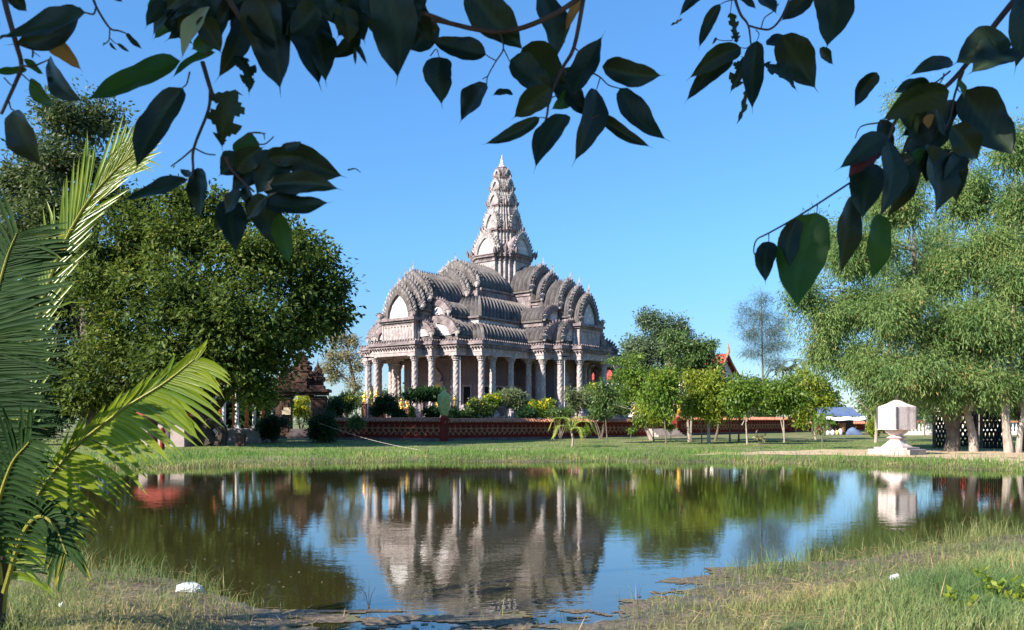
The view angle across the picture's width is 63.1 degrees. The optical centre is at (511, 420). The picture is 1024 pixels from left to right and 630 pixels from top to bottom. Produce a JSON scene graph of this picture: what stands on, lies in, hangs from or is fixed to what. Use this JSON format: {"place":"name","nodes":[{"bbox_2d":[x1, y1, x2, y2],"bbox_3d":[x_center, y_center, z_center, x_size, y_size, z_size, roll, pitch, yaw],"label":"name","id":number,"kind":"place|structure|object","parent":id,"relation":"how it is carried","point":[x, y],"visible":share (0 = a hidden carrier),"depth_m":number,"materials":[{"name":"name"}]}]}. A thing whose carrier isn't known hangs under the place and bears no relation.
{"place":"outdoors","nodes":[
{"label":"outdoors","id":0,"kind":"place"},
{"bbox_2d":[235,434,246,445],"bbox_3d":[-16.143,1.220,49.670,0.560,0.740,0.460,0,0,0],"label":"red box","id":1,"kind":"object","parent":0,"point":[240,439],"visible":0.89,"depth_m":49.47,"materials":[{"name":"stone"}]},
{"bbox_2d":[361,357,373,416],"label":"lamp post","id":2,"kind":"object","parent":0,"point":[367,382],"visible":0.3,"depth_m":65.96,"materials":[{"name":"grey metal"}]},
{"bbox_2d":[453,355,466,409],"bbox_3d":[-3.968,-1.779,64.000,1.000,6.393,0.360,0,0,-23],"label":"lamp post","id":3,"kind":"object","parent":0,"point":[460,356],"visible":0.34,"depth_m":63.96,"materials":[{"name":"grey metal"}]},
{"bbox_2d":[0,0,1023,419],"label":"sky","id":4,"kind":"structure","parent":0,"point":[674,224],"materials":[{"name":"blue"}]},
{"bbox_2d":[6,420,1023,629],"bbox_3d":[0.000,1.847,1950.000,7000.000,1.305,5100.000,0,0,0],"label":"ground","id":5,"kind":"structure","parent":0,"point":[264,616],"depth_m":10.54,"materials":[{"name":"plant"}]},
{"bbox_2d":[24,409,73,443],"bbox_3d":[-29.438,0.432,51.133,5.625,2.418,3.709,0,0,0],"label":"dark bush","id":6,"kind":"object","parent":5,"relation":"on","point":[57,421],"visible":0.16,"depth_m":51.05,"materials":[{"name":"green plant"}]},
{"bbox_2d":[23,378,79,428],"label":"background tree","id":7,"kind":"object","parent":5,"relation":"on","point":[66,416],"visible":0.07,"depth_m":65.34,"materials":[{"name":"green plant"}]},
{"bbox_2d":[0,74,140,443],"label":"tall tree","id":8,"kind":"object","parent":5,"relation":"on","point":[32,188],"visible":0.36,"depth_m":51.16,"materials":[{"name":"green plant"}]},
{"bbox_2d":[0,114,229,629],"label":"coconut palm","id":9,"kind":"object","parent":5,"relation":"on","point":[30,517],"visible":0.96,"depth_m":6.02,"materials":[{"name":"green plant"}]},
{"bbox_2d":[136,407,203,446],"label":"building","id":10,"kind":"structure","parent":5,"relation":"on","point":[177,439],"depth_m":48.64,"materials":[{"name":"paint"}]},
{"bbox_2d":[175,582,203,592],"bbox_3d":[-3.512,1.820,9.111,0.300,0.115,0.253,0,0,0],"label":"plastic bag","id":11,"kind":"object","parent":5,"relation":"on","point":[178,587],"visible":0.72,"depth_m":9.04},
{"bbox_2d":[44,166,370,445],"bbox_3d":[-18.850,-6.714,48.449,20.741,16.739,12.307,0,0,0],"label":"broadleaf tree","id":12,"kind":"object","parent":5,"relation":"on","point":[191,306],"visible":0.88,"depth_m":47.77,"materials":[{"name":"green plant"}]},
{"bbox_2d":[222,380,271,442],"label":"pavilion","id":13,"kind":"structure","parent":5,"relation":"on","point":[234,429],"depth_m":55.80,"materials":[{"name":"stone"}]},
{"bbox_2d":[226,398,274,427],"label":"background tree","id":14,"kind":"object","parent":5,"relation":"on","point":[229,415],"visible":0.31,"depth_m":68.93,"materials":[{"name":"green plant"}]},
{"bbox_2d":[250,410,293,442],"bbox_3d":[-16.144,0.443,55.996,2.984,2.398,2.530,0,0,0],"label":"dark bush","id":15,"kind":"object","parent":5,"relation":"on","point":[272,426],"visible":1,"depth_m":55.65,"materials":[{"name":"green plant"}]},
{"bbox_2d":[288,429,308,437],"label":"gate steps","id":16,"kind":"structure","parent":5,"relation":"on","point":[295,433],"depth_m":65.43,"materials":[{"name":"stone"}]},
{"bbox_2d":[293,396,310,428],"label":"flowering bush","id":17,"kind":"object","parent":5,"relation":"on","point":[301,403],"visible":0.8,"depth_m":71.62,"materials":[{"name":"yellow plant"}]},
{"bbox_2d":[274,350,331,437],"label":"temple gate","id":18,"kind":"structure","parent":5,"relation":"on","point":[310,383],"depth_m":66.17,"materials":[{"name":"stone"}]},
{"bbox_2d":[302,409,345,442],"bbox_3d":[-12.752,0.461,55.764,2.384,2.549,3.162,0,0,-41],"label":"dark bush","id":19,"kind":"object","parent":5,"relation":"on","point":[322,432],"visible":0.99,"depth_m":55.38,"materials":[{"name":"green plant"}]},
{"bbox_2d":[322,395,347,417],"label":"dark bush","id":20,"kind":"object","parent":5,"relation":"on","point":[335,404],"visible":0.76,"depth_m":62.65,"materials":[{"name":"green plant"}]},
{"bbox_2d":[316,329,364,417],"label":"sparse tree","id":21,"kind":"object","parent":5,"relation":"on","point":[328,369],"visible":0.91,"depth_m":85.76,"materials":[{"name":"green plant"}]},
{"bbox_2d":[327,389,362,417],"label":"flowering bush","id":22,"kind":"object","parent":5,"relation":"on","point":[351,400],"visible":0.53,"depth_m":67.67,"materials":[{"name":"green plant"}]},
{"bbox_2d":[344,413,367,441],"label":"tree","id":23,"kind":"object","parent":5,"relation":"on","point":[355,421],"visible":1,"depth_m":56.85,"materials":[{"name":"green plant"}]},
{"bbox_2d":[360,390,368,417],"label":"golden statue","id":24,"kind":"object","parent":5,"relation":"on","point":[364,407],"visible":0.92,"depth_m":67.80,"materials":[{"name":"metal"}]},
{"bbox_2d":[368,391,373,417],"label":"golden statue","id":25,"kind":"object","parent":5,"relation":"on","point":[370,397],"visible":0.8,"depth_m":68.19,"materials":[{"name":"metal"}]},
{"bbox_2d":[368,392,401,416],"bbox_3d":[-9.722,-0.375,63.914,2.852,3.641,2.031,0,0,30],"label":"dark bush","id":26,"kind":"object","parent":5,"relation":"on","point":[386,402],"visible":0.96,"depth_m":63.58,"materials":[{"name":"green plant"}]},
{"bbox_2d":[332,417,440,440],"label":"enclosure wall","id":27,"kind":"structure","parent":5,"relation":"on","point":[407,428],"depth_m":59.76,"materials":[{"name":"red paint"}]},
{"bbox_2d":[437,386,450,418],"bbox_3d":[-4.742,-1.252,58.188,0.937,2.428,0.732,0,0,-6],"label":"wrapped statue","id":28,"kind":"object","parent":27,"relation":"on","point":[443,399],"visible":0.98,"depth_m":57.96,"materials":[{"name":"green fabric"}]},
{"bbox_2d":[386,405,408,416],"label":"shrub","id":29,"kind":"object","parent":5,"relation":"on","point":[399,412],"visible":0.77,"depth_m":63.24,"materials":[{"name":"green plant"}]},
{"bbox_2d":[407,405,415,416],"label":"topiary","id":30,"kind":"object","parent":5,"relation":"on","point":[411,412],"visible":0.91,"depth_m":62.84,"materials":[{"name":"green plant"}]},
{"bbox_2d":[399,384,449,416],"bbox_3d":[-6.808,-0.760,64.029,4.033,4.414,3.142,0,0,0],"label":"frangipani","id":31,"kind":"object","parent":5,"relation":"on","point":[424,394],"visible":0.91,"depth_m":63.44,"materials":[{"name":"green plant"}]},
{"bbox_2d":[418,404,440,416],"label":"shrub","id":32,"kind":"object","parent":5,"relation":"on","point":[431,411],"visible":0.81,"depth_m":63.10,"materials":[{"name":"green plant"}]},
{"bbox_2d":[447,405,465,417],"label":"shrub","id":33,"kind":"object","parent":5,"relation":"on","point":[452,412],"visible":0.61,"depth_m":63.01,"materials":[{"name":"green plant"}]},
{"bbox_2d":[455,407,481,417],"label":"shrub","id":34,"kind":"object","parent":5,"relation":"on","point":[467,412],"visible":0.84,"depth_m":63.08,"materials":[{"name":"green plant"}]},
{"bbox_2d":[464,396,501,417],"bbox_3d":[-2.217,-0.236,64.079,2.999,3.334,2.362,0,0,0],"label":"flowering bush","id":35,"kind":"object","parent":5,"relation":"on","point":[483,408],"visible":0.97,"depth_m":63.55,"materials":[{"name":"green plant"}]},
{"bbox_2d":[479,391,503,417],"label":"flowering bush","id":36,"kind":"object","parent":5,"relation":"on","point":[496,397],"visible":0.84,"depth_m":64.17,"materials":[{"name":"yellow plant"}]},
{"bbox_2d":[358,156,631,417],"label":"temple","id":37,"kind":"structure","parent":5,"relation":"on","point":[500,311],"depth_m":76.11,"materials":[{"name":"stone"}]},
{"bbox_2d":[462,385,472,406],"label":"window","id":38,"kind":"structure","parent":37,"relation":"in","point":[466,389],"depth_m":74.61,"materials":[{"name":"stone"}]},
{"bbox_2d":[65,386,933,424],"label":"treeline","id":39,"kind":"object","parent":5,"relation":"on","point":[349,415],"visible":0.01,"depth_m":235.79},
{"bbox_2d":[494,386,529,417],"bbox_3d":[0.086,-0.690,65.102,3.068,4.255,2.775,0,0,0],"label":"frangipani","id":40,"kind":"object","parent":5,"relation":"on","point":[512,397],"visible":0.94,"depth_m":64.64,"materials":[{"name":"green plant"}]},
{"bbox_2d":[0,0,1023,312],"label":"overhanging tree","id":41,"kind":"object","parent":5,"relation":"on","point":[926,110],"visible":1,"depth_m":1.99,"materials":[{"name":"green plant"}]},
{"bbox_2d":[0,526,1023,629],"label":"marsh grass","id":42,"kind":"structure","parent":5,"relation":"on","point":[17,608],"depth_m":7.77,"materials":[{"name":"plant"}]},
{"bbox_2d":[8,525,1022,629],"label":"dead stems","id":43,"kind":"object","parent":5,"relation":"on","point":[585,615],"visible":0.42,"depth_m":8.06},
{"bbox_2d":[34,440,1014,461],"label":"lawn grass","id":44,"kind":"structure","parent":5,"relation":"on","point":[502,447],"depth_m":48.41,"materials":[{"name":"plant"}]},
{"bbox_2d":[26,452,1023,471],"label":"water edge grass","id":45,"kind":"structure","parent":5,"relation":"on","point":[516,459],"depth_m":35.62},
{"bbox_2d":[514,405,539,417],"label":"shrub","id":46,"kind":"object","parent":5,"relation":"on","point":[525,412],"visible":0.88,"depth_m":63.17,"materials":[{"name":"green plant"}]},
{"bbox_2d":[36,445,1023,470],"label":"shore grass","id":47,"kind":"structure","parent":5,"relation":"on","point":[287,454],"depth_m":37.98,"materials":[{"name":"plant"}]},
{"bbox_2d":[525,396,557,417],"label":"flowering bush","id":48,"kind":"object","parent":5,"relation":"on","point":[543,405],"visible":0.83,"depth_m":64.55,"materials":[{"name":"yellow plant"}]},
{"bbox_2d":[438,418,663,440],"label":"enclosure wall","id":49,"kind":"structure","parent":5,"relation":"on","point":[461,429],"depth_m":61.98,"materials":[{"name":"red paint"}]},
{"bbox_2d":[545,405,576,438],"bbox_3d":[3.733,0.138,63.512,2.581,2.642,1.876,0,0,0],"label":"shrub","id":50,"kind":"object","parent":5,"relation":"on","point":[566,412],"visible":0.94,"depth_m":63.31,"materials":[{"name":"green plant"}]},
{"bbox_2d":[547,416,596,446],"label":"coconut sapling","id":51,"kind":"object","parent":5,"relation":"on","point":[570,427],"visible":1,"depth_m":48.18,"materials":[{"name":"green plant"}]},
{"bbox_2d":[562,385,595,417],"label":"frangipani","id":52,"kind":"object","parent":5,"relation":"on","point":[577,401],"visible":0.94,"depth_m":65.53,"materials":[{"name":"green plant"}]},
{"bbox_2d":[576,425,591,442],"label":"sapling","id":53,"kind":"object","parent":5,"relation":"on","point":[585,432],"visible":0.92,"depth_m":56.16,"materials":[{"name":"green plant"}]},
{"bbox_2d":[580,381,599,417],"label":"flowering bush","id":54,"kind":"object","parent":5,"relation":"on","point":[590,385],"visible":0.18,"depth_m":66.82,"materials":[{"name":"green plant"}]},
{"bbox_2d":[587,408,615,438],"bbox_3d":[6.798,0.059,63.474,2.257,2.766,1.895,0,0,0],"label":"shrub","id":55,"kind":"object","parent":5,"relation":"on","point":[599,416],"visible":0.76,"depth_m":63.45,"materials":[{"name":"green plant"}]},
{"bbox_2d":[584,377,625,443],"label":"young tree","id":56,"kind":"object","parent":5,"relation":"on","point":[606,397],"visible":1,"depth_m":54.00,"materials":[{"name":"green plant"}]},
{"bbox_2d":[592,363,647,417],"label":"temple hall","id":57,"kind":"structure","parent":5,"relation":"on","point":[609,372],"depth_m":109.59,"materials":[{"name":"red tile"}]},
{"bbox_2d":[609,403,630,417],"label":"leafy bush","id":58,"kind":"object","parent":5,"relation":"on","point":[617,410],"visible":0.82,"depth_m":71.61,"materials":[{"name":"green plant"}]},
{"bbox_2d":[601,347,679,439],"bbox_3d":[9.024,-1.893,60.456,6.054,6.821,3.716,0,0,0],"label":"young tree","id":59,"kind":"object","parent":5,"relation":"on","point":[631,379],"visible":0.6,"depth_m":60.04,"materials":[{"name":"green plant"}]},
{"bbox_2d":[630,399,677,441],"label":"young tree","id":60,"kind":"object","parent":5,"relation":"on","point":[654,421],"visible":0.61,"depth_m":56.85,"materials":[{"name":"green plant"}]},
{"bbox_2d":[633,364,686,443],"bbox_3d":[9.433,-1.039,52.685,3.238,5.144,2.833,0,0,-40],"label":"young tree","id":61,"kind":"object","parent":5,"relation":"on","point":[664,387],"visible":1,"depth_m":52.41,"materials":[{"name":"green plant"}]},
{"bbox_2d":[649,429,684,436],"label":"stone steps","id":62,"kind":"structure","parent":5,"relation":"on","point":[661,433],"depth_m":69.17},
{"bbox_2d":[617,304,716,414],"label":"background tree","id":63,"kind":"object","parent":5,"relation":"on","point":[649,320],"visible":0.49,"depth_m":103.14,"materials":[{"name":"green plant"}]},
{"bbox_2d":[663,423,677,441],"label":"sapling","id":64,"kind":"object","parent":5,"relation":"on","point":[672,426],"visible":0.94,"depth_m":57.16,"materials":[{"name":"green plant"}]},
{"bbox_2d":[652,326,727,441],"bbox_3d":[12.411,-2.510,57.980,5.699,8.082,3.656,0,0,0],"label":"young tree","id":65,"kind":"object","parent":5,"relation":"on","point":[697,356],"visible":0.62,"depth_m":57.36,"materials":[{"name":"green plant"}]},
{"bbox_2d":[672,395,727,443],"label":"young tree","id":66,"kind":"object","parent":5,"relation":"on","point":[702,409],"visible":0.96,"depth_m":53.85,"materials":[{"name":"green plant"}]},
{"bbox_2d":[668,343,739,424],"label":"temple hall","id":67,"kind":"structure","parent":5,"relation":"on","point":[730,367],"depth_m":112.24,"materials":[{"name":"red tile"}]},
{"bbox_2d":[675,359,733,443],"bbox_3d":[12.838,-1.244,54.325,4.826,5.541,3.121,0,0,0],"label":"young tree","id":68,"kind":"object","parent":5,"relation":"on","point":[707,384],"visible":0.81,"depth_m":54.12,"materials":[{"name":"green plant"}]},
{"bbox_2d":[672,417,792,434],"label":"enclosure wall","id":69,"kind":"structure","parent":5,"relation":"on","point":[764,424],"depth_m":78.05,"materials":[{"name":"brick"}]},
{"bbox_2d":[714,372,758,442],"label":"young tree","id":70,"kind":"object","parent":5,"relation":"on","point":[730,378],"visible":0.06,"depth_m":55.30,"materials":[{"name":"green plant"}]},
{"bbox_2d":[715,370,769,444],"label":"young tree","id":71,"kind":"object","parent":5,"relation":"on","point":[742,395],"visible":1,"depth_m":51.44,"materials":[{"name":"green plant"}]},
{"bbox_2d":[731,377,761,441],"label":"young tree","id":72,"kind":"object","parent":5,"relation":"on","point":[742,419],"visible":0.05,"depth_m":57.06,"materials":[{"name":"green plant"}]},
{"bbox_2d":[752,431,767,447],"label":"sapling","id":73,"kind":"object","parent":5,"relation":"on","point":[760,438],"visible":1,"depth_m":46.87,"materials":[{"name":"green plant"}]},
{"bbox_2d":[726,283,796,381],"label":"casuarina tree","id":74,"kind":"object","parent":5,"relation":"on","point":[756,335],"visible":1,"depth_m":91.80,"materials":[{"name":"green plant"}]},
{"bbox_2d":[750,406,774,416],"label":"dark bush","id":75,"kind":"object","parent":5,"relation":"on","point":[758,414],"visible":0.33,"depth_m":83.71,"materials":[{"name":"green plant"}]},
{"bbox_2d":[765,364,803,416],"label":"coconut palm","id":76,"kind":"object","parent":5,"relation":"on","point":[783,370],"visible":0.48,"depth_m":120.00,"materials":[{"name":"green plant"}]},
{"bbox_2d":[752,369,820,442],"bbox_3d":[18.101,-0.945,55.619,5.288,4.904,3.303,0,0,0],"label":"young tree","id":77,"kind":"object","parent":5,"relation":"on","point":[788,398],"visible":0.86,"depth_m":55.37,"materials":[{"name":"green plant"}]},
{"bbox_2d":[778,358,832,372],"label":"coconut palm","id":78,"kind":"object","parent":5,"relation":"on","point":[793,365],"visible":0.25,"depth_m":112.47,"materials":[{"name":"green plant"}]},
{"bbox_2d":[773,361,843,439],"bbox_3d":[21.544,-1.436,60.749,4.748,5.750,2.859,0,0,-20],"label":"young tree","id":79,"kind":"object","parent":5,"relation":"on","point":[800,420],"visible":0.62,"depth_m":60.42,"materials":[{"name":"green plant"}]},
{"bbox_2d":[805,405,836,448],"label":"young tree","id":80,"kind":"object","parent":5,"relation":"on","point":[820,420],"visible":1,"depth_m":46.47,"materials":[{"name":"green plant"}]},
{"bbox_2d":[800,373,846,416],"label":"background tree","id":81,"kind":"object","parent":5,"relation":"on","point":[837,392],"visible":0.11,"depth_m":95.12,"materials":[{"name":"green plant"}]},
{"bbox_2d":[792,421,868,431],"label":"enclosure wall","id":82,"kind":"structure","parent":5,"relation":"on","point":[859,426],"depth_m":87.88,"materials":[{"name":"brick"}]},
{"bbox_2d":[811,407,865,434],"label":"market stall","id":83,"kind":"object","parent":5,"relation":"on","point":[848,411],"visible":0.65,"depth_m":76.36,"materials":[{"name":"blue fabric"}]},
{"bbox_2d":[838,423,845,434],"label":"clay jar","id":84,"kind":"object","parent":5,"relation":"on","point":[842,426],"visible":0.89,"depth_m":74.99,"materials":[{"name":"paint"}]},
{"bbox_2d":[845,427,862,434],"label":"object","id":85,"kind":"object","parent":5,"relation":"on","point":[852,431],"visible":0.99,"depth_m":74.74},
{"bbox_2d":[855,399,877,442],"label":"bare tree","id":86,"kind":"object","parent":5,"relation":"on","point":[876,436],"visible":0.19,"depth_m":55.73,"materials":[{"name":"beige plant"}]},
{"bbox_2d":[864,417,883,437],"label":"yellow bush","id":87,"kind":"object","parent":5,"relation":"on","point":[870,430],"visible":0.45,"depth_m":66.02,"materials":[{"name":"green plant"}]},
{"bbox_2d":[853,389,922,433],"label":"background tree","id":88,"kind":"object","parent":5,"relation":"on","point":[860,411],"visible":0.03,"depth_m":79.83,"materials":[{"name":"green plant"}]},
{"bbox_2d":[772,74,1015,450],"bbox_3d":[19.291,-8.583,43.104,11.486,20.469,9.793,0,0,0],"label":"drooping tree","id":89,"kind":"object","parent":5,"relation":"on","point":[895,316],"visible":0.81,"depth_m":41.97,"materials":[{"name":"green plant"}]},
{"bbox_2d":[868,395,925,454],"bbox_3d":[17.866,0.326,38.756,1.632,3.035,1.950,0,0,-40],"label":"monument","id":90,"kind":"object","parent":5,"relation":"on","point":[896,419],"visible":0.98,"depth_m":38.37,"materials":[{"name":"stone"}]},
{"bbox_2d":[823,178,1023,435],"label":"drooping tree","id":91,"kind":"object","parent":5,"relation":"on","point":[927,235],"visible":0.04,"depth_m":55.32,"materials":[{"name":"green plant"}]},
{"bbox_2d":[908,399,938,435],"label":"young tree","id":92,"kind":"object","parent":5,"relation":"on","point":[926,416],"visible":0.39,"depth_m":72.06,"materials":[{"name":"green plant"}]},
{"bbox_2d":[930,412,946,447],"bbox_3d":[24.397,0.647,47.040,1.575,2.241,0.280,0,0,6],"label":"lattice fence","id":93,"kind":"object","parent":5,"relation":"on","point":[935,428],"visible":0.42,"depth_m":46.97,"materials":[{"name":"black metal"}]},
{"bbox_2d":[942,584,978,611],"bbox_3d":[3.682,1.493,6.881,0.254,0.233,0.257,0,0,0],"label":"leafy weed","id":94,"kind":"object","parent":5,"relation":"on","point":[950,595],"visible":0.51,"depth_m":6.88,"materials":[{"name":"green plant"}]},
{"bbox_2d":[904,419,1017,434],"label":"balustrade","id":95,"kind":"object","parent":5,"relation":"on","point":[928,429],"visible":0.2,"depth_m":74.00,"materials":[{"name":"stone"}]},
{"bbox_2d":[959,411,978,445],"bbox_3d":[26.752,0.599,49.040,1.527,2.278,0.280,0,0,-3],"label":"lattice fence","id":96,"kind":"object","parent":5,"relation":"on","point":[976,424],"visible":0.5,"depth_m":48.94,"materials":[{"name":"black metal"}]},
{"bbox_2d":[936,396,1017,430],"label":"temple hall","id":97,"kind":"structure","parent":5,"relation":"on","point":[1014,424],"depth_m":83.94,"materials":[{"name":"red tile"}]},
{"bbox_2d":[959,107,1023,452],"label":"drooping tree","id":98,"kind":"object","parent":5,"relation":"on","point":[1009,207],"visible":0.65,"depth_m":40.93,"materials":[{"name":"green plant"}]},
{"bbox_2d":[969,564,1023,598],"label":"leafy weed","id":99,"kind":"object","parent":5,"relation":"on","point":[1001,583],"visible":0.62,"depth_m":7.28,"materials":[{"name":"green plant"}]},
{"bbox_2d":[1010,575,1023,606],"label":"leafy weed","id":100,"kind":"object","parent":5,"relation":"on","point":[1021,596],"visible":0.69,"depth_m":6.87,"materials":[{"name":"green plant"}]},
{"bbox_2d":[33,461,1023,629],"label":"pond water","id":101,"kind":"structure","parent":0,"point":[385,529],"depth_m":15.05,"materials":[{"name":"liquid"}]},
{"bbox_2d":[110,474,824,587],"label":"floating leaves","id":102,"kind":"object","parent":101,"relation":"on","point":[464,576],"visible":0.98,"depth_m":10.80,"materials":[{"name":"grey plant"}]},
{"bbox_2d":[9,512,1023,623],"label":"reed tufts","id":103,"kind":"object","parent":101,"relation":"in","point":[974,529],"visible":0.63,"depth_m":10.19,"materials":[{"name":"green plant"}]},
{"bbox_2d":[266,562,823,629],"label":"floating weed","id":104,"kind":"object","parent":101,"relation":"on","point":[488,621],"visible":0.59,"depth_m":8.08,"materials":[{"name":"plant"}]},
{"bbox_2d":[698,448,1023,469],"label":"dirt path","id":105,"kind":"structure","parent":0,"point":[988,453],"depth_m":40.10,"materials":[{"name":"soil"}]},
{"bbox_2d":[924,115,1023,451],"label":"drooping tree","id":106,"kind":"object","parent":105,"relation":"on","point":[976,190],"visible":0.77,"depth_m":40.95,"materials":[{"name":"green plant"}]},
{"bbox_2d":[977,408,1002,448],"bbox_3d":[26.538,0.543,46.040,1.826,2.474,0.280,0,0,-5],"label":"lattice fence","id":107,"kind":"object","parent":105,"relation":"on","point":[997,435],"visible":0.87,"depth_m":45.93,"materials":[{"name":"black metal"}]},
{"bbox_2d":[969,184,1023,450],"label":"drooping tree","id":108,"kind":"object","parent":105,"relation":"on","point":[1018,414],"visible":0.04,"depth_m":43.23,"materials":[{"name":"green plant"}]},
{"bbox_2d":[799,544,1023,629],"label":"bank grass","id":109,"kind":"structure","parent":0,"point":[1015,618],"depth_m":6.83,"materials":[{"name":"plant"}]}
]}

